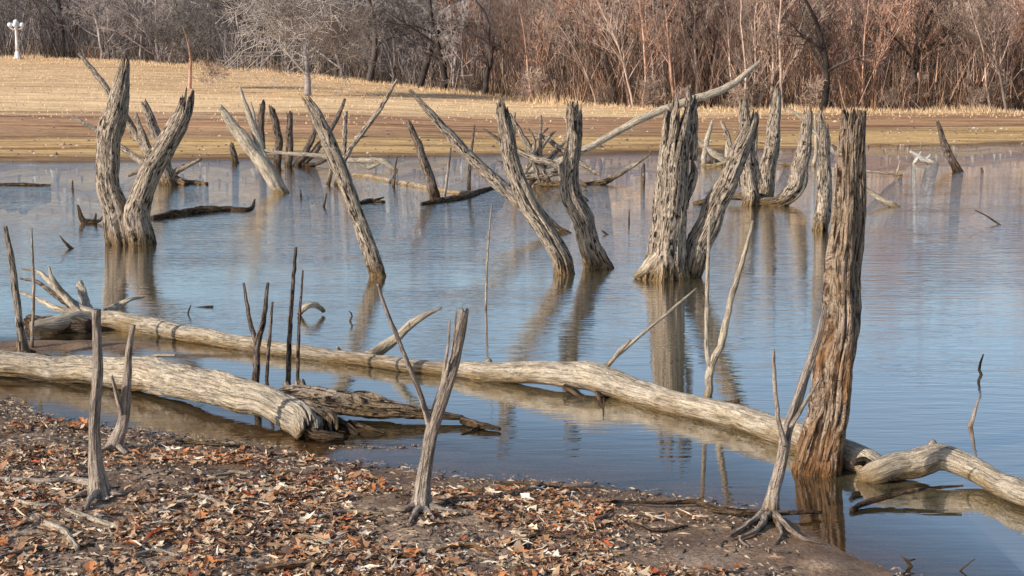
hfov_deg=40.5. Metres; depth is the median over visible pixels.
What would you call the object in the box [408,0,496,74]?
bare tree
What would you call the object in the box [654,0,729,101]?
bare tree
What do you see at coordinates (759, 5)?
bare tree
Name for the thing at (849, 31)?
bare tree
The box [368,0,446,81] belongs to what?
bare tree
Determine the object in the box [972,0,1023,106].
bare tree
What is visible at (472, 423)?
fallen branch
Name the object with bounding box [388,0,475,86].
bare tree
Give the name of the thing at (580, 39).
bare tree
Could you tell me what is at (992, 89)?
bare bush
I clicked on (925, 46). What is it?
bare tree
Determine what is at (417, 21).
bare tree
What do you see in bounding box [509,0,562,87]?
bare tree
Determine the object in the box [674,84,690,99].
bare bush
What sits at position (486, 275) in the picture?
dead sapling
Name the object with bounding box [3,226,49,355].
dead sapling
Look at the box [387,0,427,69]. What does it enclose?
bare tree
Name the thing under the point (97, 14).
bare tree
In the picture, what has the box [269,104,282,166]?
dead post
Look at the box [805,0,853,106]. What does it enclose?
bare tree
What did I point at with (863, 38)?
bare tree
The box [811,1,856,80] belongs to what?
bare tree
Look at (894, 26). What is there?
bare tree
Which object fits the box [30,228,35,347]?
dead sapling
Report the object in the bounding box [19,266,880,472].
fallen log
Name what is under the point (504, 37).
bare tree
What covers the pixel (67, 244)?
branch snag
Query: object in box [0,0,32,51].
bare tree
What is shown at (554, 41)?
bare tree
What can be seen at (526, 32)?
bare tree
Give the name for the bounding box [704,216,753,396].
dead sapling
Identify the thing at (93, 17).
bare tree
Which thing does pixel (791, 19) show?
bare tree
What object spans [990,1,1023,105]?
bare tree
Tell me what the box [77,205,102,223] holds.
branch snag
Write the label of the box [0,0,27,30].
bare tree
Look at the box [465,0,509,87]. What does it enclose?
bare tree
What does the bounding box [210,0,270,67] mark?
bare tree
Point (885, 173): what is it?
branch snag
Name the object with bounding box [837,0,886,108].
bare tree
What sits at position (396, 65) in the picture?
undergrowth
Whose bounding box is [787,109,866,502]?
weathered stump
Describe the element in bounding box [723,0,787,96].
bare tree
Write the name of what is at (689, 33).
bare tree
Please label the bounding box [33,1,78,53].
bare tree
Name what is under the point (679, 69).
bare tree
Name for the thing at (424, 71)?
bare tree
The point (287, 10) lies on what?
bare tree
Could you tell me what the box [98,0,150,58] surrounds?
bare tree
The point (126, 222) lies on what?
dead tree
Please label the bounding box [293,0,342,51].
bare tree
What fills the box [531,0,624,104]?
bare tree
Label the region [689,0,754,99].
bare tree
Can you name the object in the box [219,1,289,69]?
bare tree
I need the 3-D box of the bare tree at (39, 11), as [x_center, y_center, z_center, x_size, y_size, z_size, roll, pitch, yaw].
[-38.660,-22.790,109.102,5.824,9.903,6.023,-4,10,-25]
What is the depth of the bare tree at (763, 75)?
69.89 m
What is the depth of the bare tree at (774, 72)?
69.10 m
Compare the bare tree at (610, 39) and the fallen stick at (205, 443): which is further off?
the bare tree at (610, 39)
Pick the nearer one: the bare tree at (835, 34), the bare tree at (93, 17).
the bare tree at (835, 34)
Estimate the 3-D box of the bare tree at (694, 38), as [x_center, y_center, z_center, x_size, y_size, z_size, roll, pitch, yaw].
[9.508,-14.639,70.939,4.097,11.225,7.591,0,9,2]
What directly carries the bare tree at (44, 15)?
on the ground at (868, 540)
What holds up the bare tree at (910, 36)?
on the ground at (868, 540)
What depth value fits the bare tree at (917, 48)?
67.73 m
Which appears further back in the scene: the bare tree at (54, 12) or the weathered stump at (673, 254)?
the bare tree at (54, 12)
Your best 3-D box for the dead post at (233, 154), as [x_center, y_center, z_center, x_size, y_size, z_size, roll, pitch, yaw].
[-7.337,-3.445,36.798,0.315,0.886,0.206,0,9,0]
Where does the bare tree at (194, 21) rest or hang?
on the ground at (868, 540)
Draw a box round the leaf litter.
[0,416,741,575]
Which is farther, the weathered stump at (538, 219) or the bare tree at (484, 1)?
the bare tree at (484, 1)
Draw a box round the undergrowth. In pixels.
[0,0,1023,110]
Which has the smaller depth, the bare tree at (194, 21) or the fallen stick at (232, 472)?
the fallen stick at (232, 472)
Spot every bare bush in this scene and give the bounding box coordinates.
[180,57,230,91]
[458,73,483,90]
[510,67,547,101]
[590,82,615,104]
[630,74,667,106]
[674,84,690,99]
[721,84,751,108]
[737,78,769,108]
[793,75,835,107]
[879,85,902,108]
[901,72,939,107]
[955,84,987,106]
[983,78,1019,104]
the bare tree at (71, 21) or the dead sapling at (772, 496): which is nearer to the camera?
the dead sapling at (772, 496)
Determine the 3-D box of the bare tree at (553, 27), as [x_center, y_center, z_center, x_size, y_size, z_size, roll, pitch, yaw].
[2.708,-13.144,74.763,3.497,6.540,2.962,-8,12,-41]
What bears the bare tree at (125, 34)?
on the ground at (868, 540)
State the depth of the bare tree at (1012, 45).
78.56 m
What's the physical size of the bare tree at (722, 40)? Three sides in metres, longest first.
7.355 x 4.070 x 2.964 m
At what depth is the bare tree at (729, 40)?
70.53 m
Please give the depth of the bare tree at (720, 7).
72.75 m
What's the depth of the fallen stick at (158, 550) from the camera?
7.00 m
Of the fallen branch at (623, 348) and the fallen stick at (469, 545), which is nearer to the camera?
the fallen stick at (469, 545)
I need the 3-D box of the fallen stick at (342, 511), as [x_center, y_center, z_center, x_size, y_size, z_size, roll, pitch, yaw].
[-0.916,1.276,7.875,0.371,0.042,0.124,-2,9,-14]
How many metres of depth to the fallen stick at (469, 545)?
7.25 m
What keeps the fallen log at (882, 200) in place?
in the water
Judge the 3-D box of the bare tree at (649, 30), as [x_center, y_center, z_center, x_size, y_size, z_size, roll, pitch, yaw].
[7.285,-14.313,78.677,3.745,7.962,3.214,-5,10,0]
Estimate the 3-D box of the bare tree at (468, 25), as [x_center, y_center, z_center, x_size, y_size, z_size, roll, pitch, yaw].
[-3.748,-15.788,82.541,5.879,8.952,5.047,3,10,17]
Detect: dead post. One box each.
[229,142,238,162]
[257,99,265,148]
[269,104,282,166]
[284,111,293,166]
[406,120,439,197]
[936,120,962,171]
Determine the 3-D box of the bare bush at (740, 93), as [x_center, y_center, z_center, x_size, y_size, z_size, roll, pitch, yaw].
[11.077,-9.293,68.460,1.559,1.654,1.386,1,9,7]
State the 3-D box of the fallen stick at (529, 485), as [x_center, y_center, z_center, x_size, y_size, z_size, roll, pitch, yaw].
[0.158,1.216,8.516,0.539,0.033,0.053,2,9,13]
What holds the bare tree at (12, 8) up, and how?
on the ground at (868, 540)
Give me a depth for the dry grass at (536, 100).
71.56 m
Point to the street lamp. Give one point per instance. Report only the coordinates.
(16, 24)
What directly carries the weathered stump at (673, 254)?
on the water
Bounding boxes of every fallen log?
[0,183,50,185]
[0,350,384,442]
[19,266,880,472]
[150,199,255,218]
[279,378,462,419]
[850,439,1023,507]
[867,188,899,206]
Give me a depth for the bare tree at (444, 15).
81.92 m
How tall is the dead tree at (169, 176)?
3.151 m
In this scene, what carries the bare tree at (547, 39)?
on the ground at (868, 540)
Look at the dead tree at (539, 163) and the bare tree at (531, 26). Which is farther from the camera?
the bare tree at (531, 26)
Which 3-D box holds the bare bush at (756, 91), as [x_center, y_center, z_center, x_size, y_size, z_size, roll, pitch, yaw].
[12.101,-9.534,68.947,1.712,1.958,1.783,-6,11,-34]
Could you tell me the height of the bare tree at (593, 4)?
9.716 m
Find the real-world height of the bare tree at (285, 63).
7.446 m
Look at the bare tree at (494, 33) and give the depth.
84.38 m
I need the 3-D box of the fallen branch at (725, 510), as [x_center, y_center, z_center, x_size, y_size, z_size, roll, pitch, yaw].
[1.185,1.275,8.095,1.222,0.065,0.192,2,9,12]
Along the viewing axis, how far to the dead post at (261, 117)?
40.05 m
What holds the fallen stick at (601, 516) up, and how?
on the ground at (868, 540)
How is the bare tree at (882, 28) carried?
on the ground at (868, 540)
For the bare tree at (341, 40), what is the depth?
98.76 m
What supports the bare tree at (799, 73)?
on the ground at (868, 540)
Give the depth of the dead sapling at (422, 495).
7.94 m
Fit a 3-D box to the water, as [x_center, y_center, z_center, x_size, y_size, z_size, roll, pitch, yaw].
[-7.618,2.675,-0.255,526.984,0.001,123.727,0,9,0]
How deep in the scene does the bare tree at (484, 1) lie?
86.46 m
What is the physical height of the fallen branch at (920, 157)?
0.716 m
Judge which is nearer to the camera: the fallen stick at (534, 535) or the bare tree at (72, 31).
the fallen stick at (534, 535)
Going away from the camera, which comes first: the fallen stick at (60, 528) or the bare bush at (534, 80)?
the fallen stick at (60, 528)
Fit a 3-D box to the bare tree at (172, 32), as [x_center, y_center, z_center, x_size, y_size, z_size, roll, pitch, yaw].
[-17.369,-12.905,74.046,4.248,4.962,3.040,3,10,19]
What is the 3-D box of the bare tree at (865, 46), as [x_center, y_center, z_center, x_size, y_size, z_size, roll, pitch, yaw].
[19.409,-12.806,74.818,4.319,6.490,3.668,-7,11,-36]
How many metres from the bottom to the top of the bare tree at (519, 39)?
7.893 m
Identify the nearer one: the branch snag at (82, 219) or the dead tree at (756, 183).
the branch snag at (82, 219)
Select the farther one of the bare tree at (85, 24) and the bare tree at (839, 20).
the bare tree at (85, 24)
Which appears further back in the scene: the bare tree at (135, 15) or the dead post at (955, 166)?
the bare tree at (135, 15)
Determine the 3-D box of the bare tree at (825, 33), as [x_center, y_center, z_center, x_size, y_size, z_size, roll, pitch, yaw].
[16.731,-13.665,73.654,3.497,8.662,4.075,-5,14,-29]
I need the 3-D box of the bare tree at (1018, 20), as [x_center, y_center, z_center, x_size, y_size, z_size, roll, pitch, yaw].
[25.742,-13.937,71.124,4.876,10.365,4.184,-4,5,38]
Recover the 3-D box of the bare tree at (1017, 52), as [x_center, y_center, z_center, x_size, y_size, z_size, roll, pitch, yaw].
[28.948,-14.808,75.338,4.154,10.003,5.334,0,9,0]
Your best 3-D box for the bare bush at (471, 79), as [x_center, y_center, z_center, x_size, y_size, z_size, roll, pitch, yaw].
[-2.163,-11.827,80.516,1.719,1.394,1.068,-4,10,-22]
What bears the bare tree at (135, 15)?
on the ground at (868, 540)
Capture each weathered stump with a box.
[496,99,574,274]
[558,100,613,269]
[632,86,758,281]
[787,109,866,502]
[812,109,831,230]
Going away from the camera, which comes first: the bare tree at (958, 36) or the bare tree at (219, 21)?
the bare tree at (958, 36)
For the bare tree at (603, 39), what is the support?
on the ground at (868, 540)
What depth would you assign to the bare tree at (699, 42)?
76.86 m
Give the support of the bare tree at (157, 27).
on the ground at (868, 540)
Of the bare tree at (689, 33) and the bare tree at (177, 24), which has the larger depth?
the bare tree at (177, 24)
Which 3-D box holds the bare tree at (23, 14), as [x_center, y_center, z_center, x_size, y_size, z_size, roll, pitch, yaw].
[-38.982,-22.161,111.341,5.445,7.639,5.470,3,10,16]
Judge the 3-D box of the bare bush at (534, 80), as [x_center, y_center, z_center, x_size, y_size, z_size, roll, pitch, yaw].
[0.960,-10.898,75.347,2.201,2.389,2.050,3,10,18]
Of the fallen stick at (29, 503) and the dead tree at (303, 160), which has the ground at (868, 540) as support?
the fallen stick at (29, 503)
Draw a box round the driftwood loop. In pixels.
[297,302,325,314]
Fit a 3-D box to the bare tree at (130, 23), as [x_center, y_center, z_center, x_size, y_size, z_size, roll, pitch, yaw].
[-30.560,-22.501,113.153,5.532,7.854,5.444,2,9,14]
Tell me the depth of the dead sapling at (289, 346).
11.12 m
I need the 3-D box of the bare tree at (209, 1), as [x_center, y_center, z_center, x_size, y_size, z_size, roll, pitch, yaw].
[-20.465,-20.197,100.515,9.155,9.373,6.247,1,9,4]
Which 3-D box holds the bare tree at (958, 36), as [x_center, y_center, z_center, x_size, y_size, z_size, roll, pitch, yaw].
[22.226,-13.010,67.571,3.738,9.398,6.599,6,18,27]
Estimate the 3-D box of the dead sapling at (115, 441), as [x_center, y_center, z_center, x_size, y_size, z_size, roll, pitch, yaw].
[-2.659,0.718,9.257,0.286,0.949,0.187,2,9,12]
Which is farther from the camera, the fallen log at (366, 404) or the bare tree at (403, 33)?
the bare tree at (403, 33)
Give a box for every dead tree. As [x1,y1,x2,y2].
[71,53,207,184]
[96,55,194,245]
[217,86,289,193]
[292,98,345,166]
[301,94,385,276]
[326,79,397,184]
[409,89,571,232]
[482,112,600,187]
[527,60,760,174]
[689,120,730,166]
[693,86,812,205]
[777,107,836,165]
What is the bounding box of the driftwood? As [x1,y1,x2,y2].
[360,197,384,203]
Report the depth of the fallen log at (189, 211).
24.49 m
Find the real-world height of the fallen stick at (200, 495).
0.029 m
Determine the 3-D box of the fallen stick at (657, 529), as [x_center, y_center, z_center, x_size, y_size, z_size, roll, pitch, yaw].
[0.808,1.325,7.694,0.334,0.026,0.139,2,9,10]
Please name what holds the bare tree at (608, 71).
on the ground at (868, 540)
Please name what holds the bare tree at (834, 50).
on the ground at (868, 540)
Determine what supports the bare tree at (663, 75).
on the ground at (868, 540)
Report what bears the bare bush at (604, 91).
on the ground at (868, 540)
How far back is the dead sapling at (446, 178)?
27.75 m
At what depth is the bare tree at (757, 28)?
73.72 m
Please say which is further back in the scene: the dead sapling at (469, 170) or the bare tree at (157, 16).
the bare tree at (157, 16)
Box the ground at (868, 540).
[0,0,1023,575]
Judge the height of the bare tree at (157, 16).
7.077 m
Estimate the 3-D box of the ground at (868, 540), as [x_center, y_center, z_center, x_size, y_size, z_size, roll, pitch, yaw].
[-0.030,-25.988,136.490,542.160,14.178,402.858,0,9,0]
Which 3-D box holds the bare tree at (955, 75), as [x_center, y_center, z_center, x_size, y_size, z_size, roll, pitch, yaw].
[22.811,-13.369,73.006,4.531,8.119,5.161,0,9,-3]
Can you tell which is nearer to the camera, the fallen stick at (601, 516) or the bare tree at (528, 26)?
the fallen stick at (601, 516)
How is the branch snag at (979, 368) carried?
in the water
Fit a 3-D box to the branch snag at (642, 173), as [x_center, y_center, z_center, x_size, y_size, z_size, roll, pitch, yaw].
[2.878,-2.368,30.421,0.109,0.768,0.094,-8,12,-42]
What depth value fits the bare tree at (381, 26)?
95.09 m
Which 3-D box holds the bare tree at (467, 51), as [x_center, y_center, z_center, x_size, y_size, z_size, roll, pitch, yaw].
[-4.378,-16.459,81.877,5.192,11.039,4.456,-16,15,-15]
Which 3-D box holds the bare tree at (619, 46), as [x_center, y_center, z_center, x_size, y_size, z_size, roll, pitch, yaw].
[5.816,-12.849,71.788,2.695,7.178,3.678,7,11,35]
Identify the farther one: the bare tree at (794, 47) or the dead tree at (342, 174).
the bare tree at (794, 47)
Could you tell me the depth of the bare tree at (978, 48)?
66.21 m
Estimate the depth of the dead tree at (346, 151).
29.88 m
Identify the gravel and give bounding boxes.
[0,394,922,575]
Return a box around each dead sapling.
[0,308,133,509]
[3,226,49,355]
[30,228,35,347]
[102,324,135,454]
[242,282,268,382]
[265,302,273,379]
[285,247,296,384]
[296,270,303,376]
[377,283,469,525]
[443,147,451,194]
[467,125,475,190]
[485,204,491,307]
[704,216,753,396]
[725,305,827,546]
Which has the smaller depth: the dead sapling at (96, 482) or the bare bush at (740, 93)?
the dead sapling at (96, 482)
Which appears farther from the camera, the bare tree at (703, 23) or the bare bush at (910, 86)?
the bare tree at (703, 23)
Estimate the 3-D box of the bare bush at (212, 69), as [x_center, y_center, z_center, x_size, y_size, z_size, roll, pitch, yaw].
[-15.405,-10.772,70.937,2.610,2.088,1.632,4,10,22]
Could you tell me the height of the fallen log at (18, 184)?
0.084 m
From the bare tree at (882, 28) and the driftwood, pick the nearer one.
the driftwood
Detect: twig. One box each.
[901,556,914,569]
[952,559,974,575]
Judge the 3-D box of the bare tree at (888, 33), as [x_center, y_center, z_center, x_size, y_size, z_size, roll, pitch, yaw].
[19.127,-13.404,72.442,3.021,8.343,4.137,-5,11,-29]
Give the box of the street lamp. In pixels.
[7,19,24,58]
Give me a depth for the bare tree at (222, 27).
105.52 m
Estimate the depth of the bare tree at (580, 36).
81.78 m
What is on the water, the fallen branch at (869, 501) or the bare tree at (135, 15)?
the fallen branch at (869, 501)
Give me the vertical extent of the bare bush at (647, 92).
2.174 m
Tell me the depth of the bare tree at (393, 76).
89.34 m
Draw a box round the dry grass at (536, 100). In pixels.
[0,53,1023,123]
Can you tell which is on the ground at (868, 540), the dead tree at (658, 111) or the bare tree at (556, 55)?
the bare tree at (556, 55)
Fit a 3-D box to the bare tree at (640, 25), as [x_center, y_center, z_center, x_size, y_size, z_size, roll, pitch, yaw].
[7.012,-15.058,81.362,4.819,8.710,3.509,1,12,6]
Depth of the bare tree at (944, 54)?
68.66 m
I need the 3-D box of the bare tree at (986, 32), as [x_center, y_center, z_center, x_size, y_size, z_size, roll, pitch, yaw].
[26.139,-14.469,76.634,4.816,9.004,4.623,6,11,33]
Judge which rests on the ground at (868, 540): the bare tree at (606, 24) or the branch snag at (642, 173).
the bare tree at (606, 24)
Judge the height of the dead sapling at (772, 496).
1.331 m
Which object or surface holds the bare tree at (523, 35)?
on the ground at (868, 540)
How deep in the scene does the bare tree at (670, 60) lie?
69.79 m
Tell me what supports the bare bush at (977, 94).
on the ground at (868, 540)
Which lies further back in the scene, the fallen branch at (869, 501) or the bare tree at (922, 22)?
the bare tree at (922, 22)
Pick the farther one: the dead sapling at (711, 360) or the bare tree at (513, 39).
the bare tree at (513, 39)
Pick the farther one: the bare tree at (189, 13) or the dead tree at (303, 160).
the bare tree at (189, 13)
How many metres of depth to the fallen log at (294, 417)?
10.48 m
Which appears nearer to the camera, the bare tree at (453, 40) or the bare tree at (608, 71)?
the bare tree at (608, 71)
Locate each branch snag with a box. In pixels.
[59,235,73,248]
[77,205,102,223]
[392,157,397,186]
[641,163,644,183]
[866,160,902,175]
[968,395,980,426]
[975,210,1000,224]
[978,354,983,374]
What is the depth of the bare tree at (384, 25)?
93.61 m
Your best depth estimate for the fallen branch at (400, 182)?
30.06 m
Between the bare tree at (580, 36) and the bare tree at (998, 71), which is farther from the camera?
the bare tree at (580, 36)
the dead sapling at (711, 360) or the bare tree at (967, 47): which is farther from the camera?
the bare tree at (967, 47)
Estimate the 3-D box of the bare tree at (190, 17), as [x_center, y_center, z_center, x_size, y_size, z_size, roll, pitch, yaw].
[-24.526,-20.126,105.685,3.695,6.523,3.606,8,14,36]
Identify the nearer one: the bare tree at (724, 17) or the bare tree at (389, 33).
the bare tree at (724, 17)
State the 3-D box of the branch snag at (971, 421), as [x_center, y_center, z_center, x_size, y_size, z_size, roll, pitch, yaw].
[3.343,0.941,10.059,0.099,0.346,0.040,0,9,0]
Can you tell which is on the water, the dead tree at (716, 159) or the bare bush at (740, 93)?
the dead tree at (716, 159)
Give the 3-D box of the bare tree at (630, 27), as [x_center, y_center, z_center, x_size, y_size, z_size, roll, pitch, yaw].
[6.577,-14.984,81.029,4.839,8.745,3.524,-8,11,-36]
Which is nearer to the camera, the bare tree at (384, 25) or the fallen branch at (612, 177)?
the fallen branch at (612, 177)
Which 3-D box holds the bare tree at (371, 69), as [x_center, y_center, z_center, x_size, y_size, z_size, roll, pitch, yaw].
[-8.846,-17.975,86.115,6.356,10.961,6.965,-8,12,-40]
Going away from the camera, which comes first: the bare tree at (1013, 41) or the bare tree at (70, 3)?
the bare tree at (1013, 41)
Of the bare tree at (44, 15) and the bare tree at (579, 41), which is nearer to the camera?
the bare tree at (579, 41)
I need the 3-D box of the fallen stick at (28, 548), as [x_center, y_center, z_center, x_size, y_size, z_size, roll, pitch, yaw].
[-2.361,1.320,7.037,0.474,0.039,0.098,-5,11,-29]
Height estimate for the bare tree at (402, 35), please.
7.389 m
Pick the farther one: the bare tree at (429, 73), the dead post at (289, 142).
the bare tree at (429, 73)
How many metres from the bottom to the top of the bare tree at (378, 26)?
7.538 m
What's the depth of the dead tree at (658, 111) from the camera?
32.67 m
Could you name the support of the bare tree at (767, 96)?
on the ground at (868, 540)
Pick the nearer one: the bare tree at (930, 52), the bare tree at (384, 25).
the bare tree at (930, 52)
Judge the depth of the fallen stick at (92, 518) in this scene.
7.54 m
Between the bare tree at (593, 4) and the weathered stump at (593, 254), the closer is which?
the weathered stump at (593, 254)
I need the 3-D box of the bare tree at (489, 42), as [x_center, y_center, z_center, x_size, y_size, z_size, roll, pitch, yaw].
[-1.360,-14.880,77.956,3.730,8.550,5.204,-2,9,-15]
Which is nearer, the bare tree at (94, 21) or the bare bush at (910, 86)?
the bare bush at (910, 86)
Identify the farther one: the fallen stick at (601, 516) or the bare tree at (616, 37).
the bare tree at (616, 37)
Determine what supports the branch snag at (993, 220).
in the water
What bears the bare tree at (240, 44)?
on the ground at (868, 540)
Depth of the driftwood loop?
14.40 m
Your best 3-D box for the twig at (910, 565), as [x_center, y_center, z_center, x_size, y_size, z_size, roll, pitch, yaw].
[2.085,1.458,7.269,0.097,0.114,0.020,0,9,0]
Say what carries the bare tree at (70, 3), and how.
on the ground at (868, 540)
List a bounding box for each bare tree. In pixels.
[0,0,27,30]
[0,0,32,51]
[0,0,55,52]
[0,0,58,57]
[0,2,31,53]
[2,0,78,54]
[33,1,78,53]
[35,0,66,56]
[41,0,117,58]
[43,0,71,53]
[44,0,96,56]
[51,0,139,59]
[51,2,100,56]
[62,0,136,58]
[64,2,100,47]
[68,0,117,56]
[70,0,119,59]
[73,0,121,56]
[93,0,158,59]
[95,0,156,61]
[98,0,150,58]
[101,0,164,54]
[112,0,199,61]
[119,0,176,60]
[135,0,204,64]
[136,0,193,62]
[144,0,223,88]
[152,0,227,57]
[153,0,207,62]
[154,0,219,60]
[171,0,225,63]
[179,0,211,45]
[183,0,291,68]
[197,0,240,62]
[198,0,257,53]
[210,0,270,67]
[211,0,386,95]
[212,0,271,67]
[217,0,302,69]
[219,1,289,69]
[221,0,275,67]
[241,0,314,70]
[274,0,343,77]
[277,0,356,74]
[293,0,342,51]
[298,2,383,70]
[328,0,431,79]
[334,0,385,73]
[335,0,420,74]
[336,0,439,81]
[352,0,410,67]
[362,0,407,77]
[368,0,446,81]
[372,0,474,89]
[372,1,412,77]
[376,3,424,63]
[378,0,451,84]
[378,0,468,80]
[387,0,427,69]
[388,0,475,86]
[392,0,473,87]
[394,0,454,69]
[404,0,498,89]
[407,0,509,82]
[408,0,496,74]
[421,0,493,91]
[435,0,487,90]
[435,0,490,87]
[440,0,532,86]
[452,0,518,94]
[454,0,505,77]
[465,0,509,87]
[466,0,509,93]
[481,0,546,92]
[482,0,535,92]
[483,0,544,87]
[483,0,576,79]
[484,0,520,91]
[485,0,527,95]
[490,0,565,96]
[498,0,562,96]
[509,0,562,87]
[517,0,600,99]
[525,0,581,100]
[529,0,595,99]
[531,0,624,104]
[535,0,596,99]
[536,4,574,66]
[546,0,615,90]
[547,0,612,98]
[548,0,651,103]
[550,3,594,98]
[555,0,601,91]
[560,0,648,102]
[577,0,675,106]
[581,0,639,79]
[581,1,627,99]
[591,0,639,104]
[592,0,647,103]
[595,0,657,80]
[601,0,666,87]
[608,0,674,96]
[622,0,668,105]
[626,0,683,105]
[630,0,686,98]
[634,0,706,104]
[643,0,719,106]
[644,1,694,98]
[645,0,709,97]
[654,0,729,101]
[664,0,723,93]
[682,0,744,100]
[682,0,772,86]
[682,2,729,91]
[683,0,755,103]
[684,0,749,104]
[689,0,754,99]
[693,0,747,105]
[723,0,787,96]
[725,0,775,91]
[728,0,794,107]
[728,1,790,104]
[731,0,803,107]
[733,0,817,108]
[733,0,837,108]
[744,2,808,99]
[745,0,831,107]
[750,0,820,86]
[760,0,845,106]
[767,0,899,109]
[770,3,817,103]
[795,0,859,83]
[797,0,844,80]
[797,1,854,99]
[801,0,851,106]
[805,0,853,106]
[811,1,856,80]
[818,0,865,102]
[824,0,865,102]
[830,0,897,104]
[835,0,931,106]
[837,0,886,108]
[838,0,895,106]
[843,0,905,107]
[846,0,911,104]
[848,0,894,105]
[865,0,922,108]
[867,0,906,85]
[871,2,945,88]
[873,0,968,109]
[878,0,948,109]
[880,0,936,60]
[884,0,962,109]
[892,0,951,109]
[895,0,951,106]
[895,0,952,68]
[897,4,950,100]
[917,0,995,104]
[918,0,967,103]
[926,0,994,106]
[928,0,1001,107]
[939,0,1013,110]
[941,2,999,102]
[951,0,1023,86]
[957,0,1023,110]
[964,0,1022,98]
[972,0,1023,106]
[987,3,1023,94]
[990,0,1023,86]
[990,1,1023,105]
[998,10,1023,102]
[1006,0,1023,62]
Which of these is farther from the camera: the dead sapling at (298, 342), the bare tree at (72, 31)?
the bare tree at (72, 31)
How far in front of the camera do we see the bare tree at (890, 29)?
73.88 m
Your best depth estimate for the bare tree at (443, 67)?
81.54 m
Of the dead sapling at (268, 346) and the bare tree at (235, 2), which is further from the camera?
the bare tree at (235, 2)
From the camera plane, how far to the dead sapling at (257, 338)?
11.02 m
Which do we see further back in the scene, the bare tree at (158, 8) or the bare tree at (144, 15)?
the bare tree at (144, 15)
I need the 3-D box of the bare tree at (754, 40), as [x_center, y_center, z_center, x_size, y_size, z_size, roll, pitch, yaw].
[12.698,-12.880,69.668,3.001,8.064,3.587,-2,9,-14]
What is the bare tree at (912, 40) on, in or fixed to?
on the ground at (868, 540)
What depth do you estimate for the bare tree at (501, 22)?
87.34 m
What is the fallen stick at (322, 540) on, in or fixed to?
on the leaf litter
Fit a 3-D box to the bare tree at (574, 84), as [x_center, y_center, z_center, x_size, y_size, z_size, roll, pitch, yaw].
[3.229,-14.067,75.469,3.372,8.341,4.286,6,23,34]
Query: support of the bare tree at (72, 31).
on the ground at (868, 540)
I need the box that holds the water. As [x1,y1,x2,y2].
[0,145,1023,570]
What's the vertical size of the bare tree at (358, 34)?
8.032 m
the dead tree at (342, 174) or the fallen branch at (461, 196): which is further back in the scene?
the fallen branch at (461, 196)
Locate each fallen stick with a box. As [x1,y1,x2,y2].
[0,543,95,557]
[9,496,58,506]
[43,521,79,550]
[65,507,140,533]
[132,548,197,561]
[175,439,250,447]
[175,493,221,502]
[213,470,277,478]
[254,559,326,572]
[298,533,342,555]
[319,509,383,517]
[437,543,496,555]
[496,482,580,490]
[506,532,565,546]
[570,510,613,521]
[629,521,688,531]
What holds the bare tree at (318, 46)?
on the ground at (868, 540)
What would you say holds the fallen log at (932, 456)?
on the water
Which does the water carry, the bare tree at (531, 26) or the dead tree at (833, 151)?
the dead tree at (833, 151)
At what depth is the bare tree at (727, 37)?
74.47 m
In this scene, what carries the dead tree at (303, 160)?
in the water
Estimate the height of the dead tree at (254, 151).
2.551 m
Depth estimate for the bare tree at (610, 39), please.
77.44 m
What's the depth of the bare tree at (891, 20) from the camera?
69.19 m
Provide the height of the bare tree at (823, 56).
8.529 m
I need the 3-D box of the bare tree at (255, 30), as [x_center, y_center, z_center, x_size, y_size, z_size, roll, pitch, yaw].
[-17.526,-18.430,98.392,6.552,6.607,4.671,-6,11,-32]
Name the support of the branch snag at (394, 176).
in the water
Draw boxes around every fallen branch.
[264,149,397,171]
[350,172,473,193]
[420,186,493,204]
[459,416,500,434]
[584,153,650,184]
[604,288,696,366]
[610,496,821,515]
[849,485,962,511]
[910,150,938,163]
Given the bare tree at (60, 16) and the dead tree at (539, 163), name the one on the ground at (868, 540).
the bare tree at (60, 16)
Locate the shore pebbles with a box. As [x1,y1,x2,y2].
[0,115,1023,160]
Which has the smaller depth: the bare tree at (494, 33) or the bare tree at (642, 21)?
the bare tree at (642, 21)
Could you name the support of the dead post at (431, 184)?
in the water
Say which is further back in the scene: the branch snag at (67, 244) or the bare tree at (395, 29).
the bare tree at (395, 29)
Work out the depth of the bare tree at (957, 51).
73.28 m
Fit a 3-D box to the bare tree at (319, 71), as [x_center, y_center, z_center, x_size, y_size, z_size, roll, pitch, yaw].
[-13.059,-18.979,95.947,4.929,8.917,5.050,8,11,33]
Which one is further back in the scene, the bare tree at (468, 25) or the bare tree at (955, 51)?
the bare tree at (468, 25)
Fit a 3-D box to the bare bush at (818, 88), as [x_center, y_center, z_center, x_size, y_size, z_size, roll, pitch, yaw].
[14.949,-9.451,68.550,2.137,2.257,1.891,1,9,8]
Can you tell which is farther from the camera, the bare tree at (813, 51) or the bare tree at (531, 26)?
the bare tree at (531, 26)
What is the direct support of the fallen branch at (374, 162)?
on the water
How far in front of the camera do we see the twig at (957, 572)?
7.20 m
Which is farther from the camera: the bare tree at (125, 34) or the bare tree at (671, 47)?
the bare tree at (125, 34)
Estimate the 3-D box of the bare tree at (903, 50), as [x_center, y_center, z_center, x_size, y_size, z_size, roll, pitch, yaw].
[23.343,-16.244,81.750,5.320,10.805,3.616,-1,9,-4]
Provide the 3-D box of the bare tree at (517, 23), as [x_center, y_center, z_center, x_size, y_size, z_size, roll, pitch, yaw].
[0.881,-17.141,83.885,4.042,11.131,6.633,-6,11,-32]
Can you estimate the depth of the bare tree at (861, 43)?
74.29 m

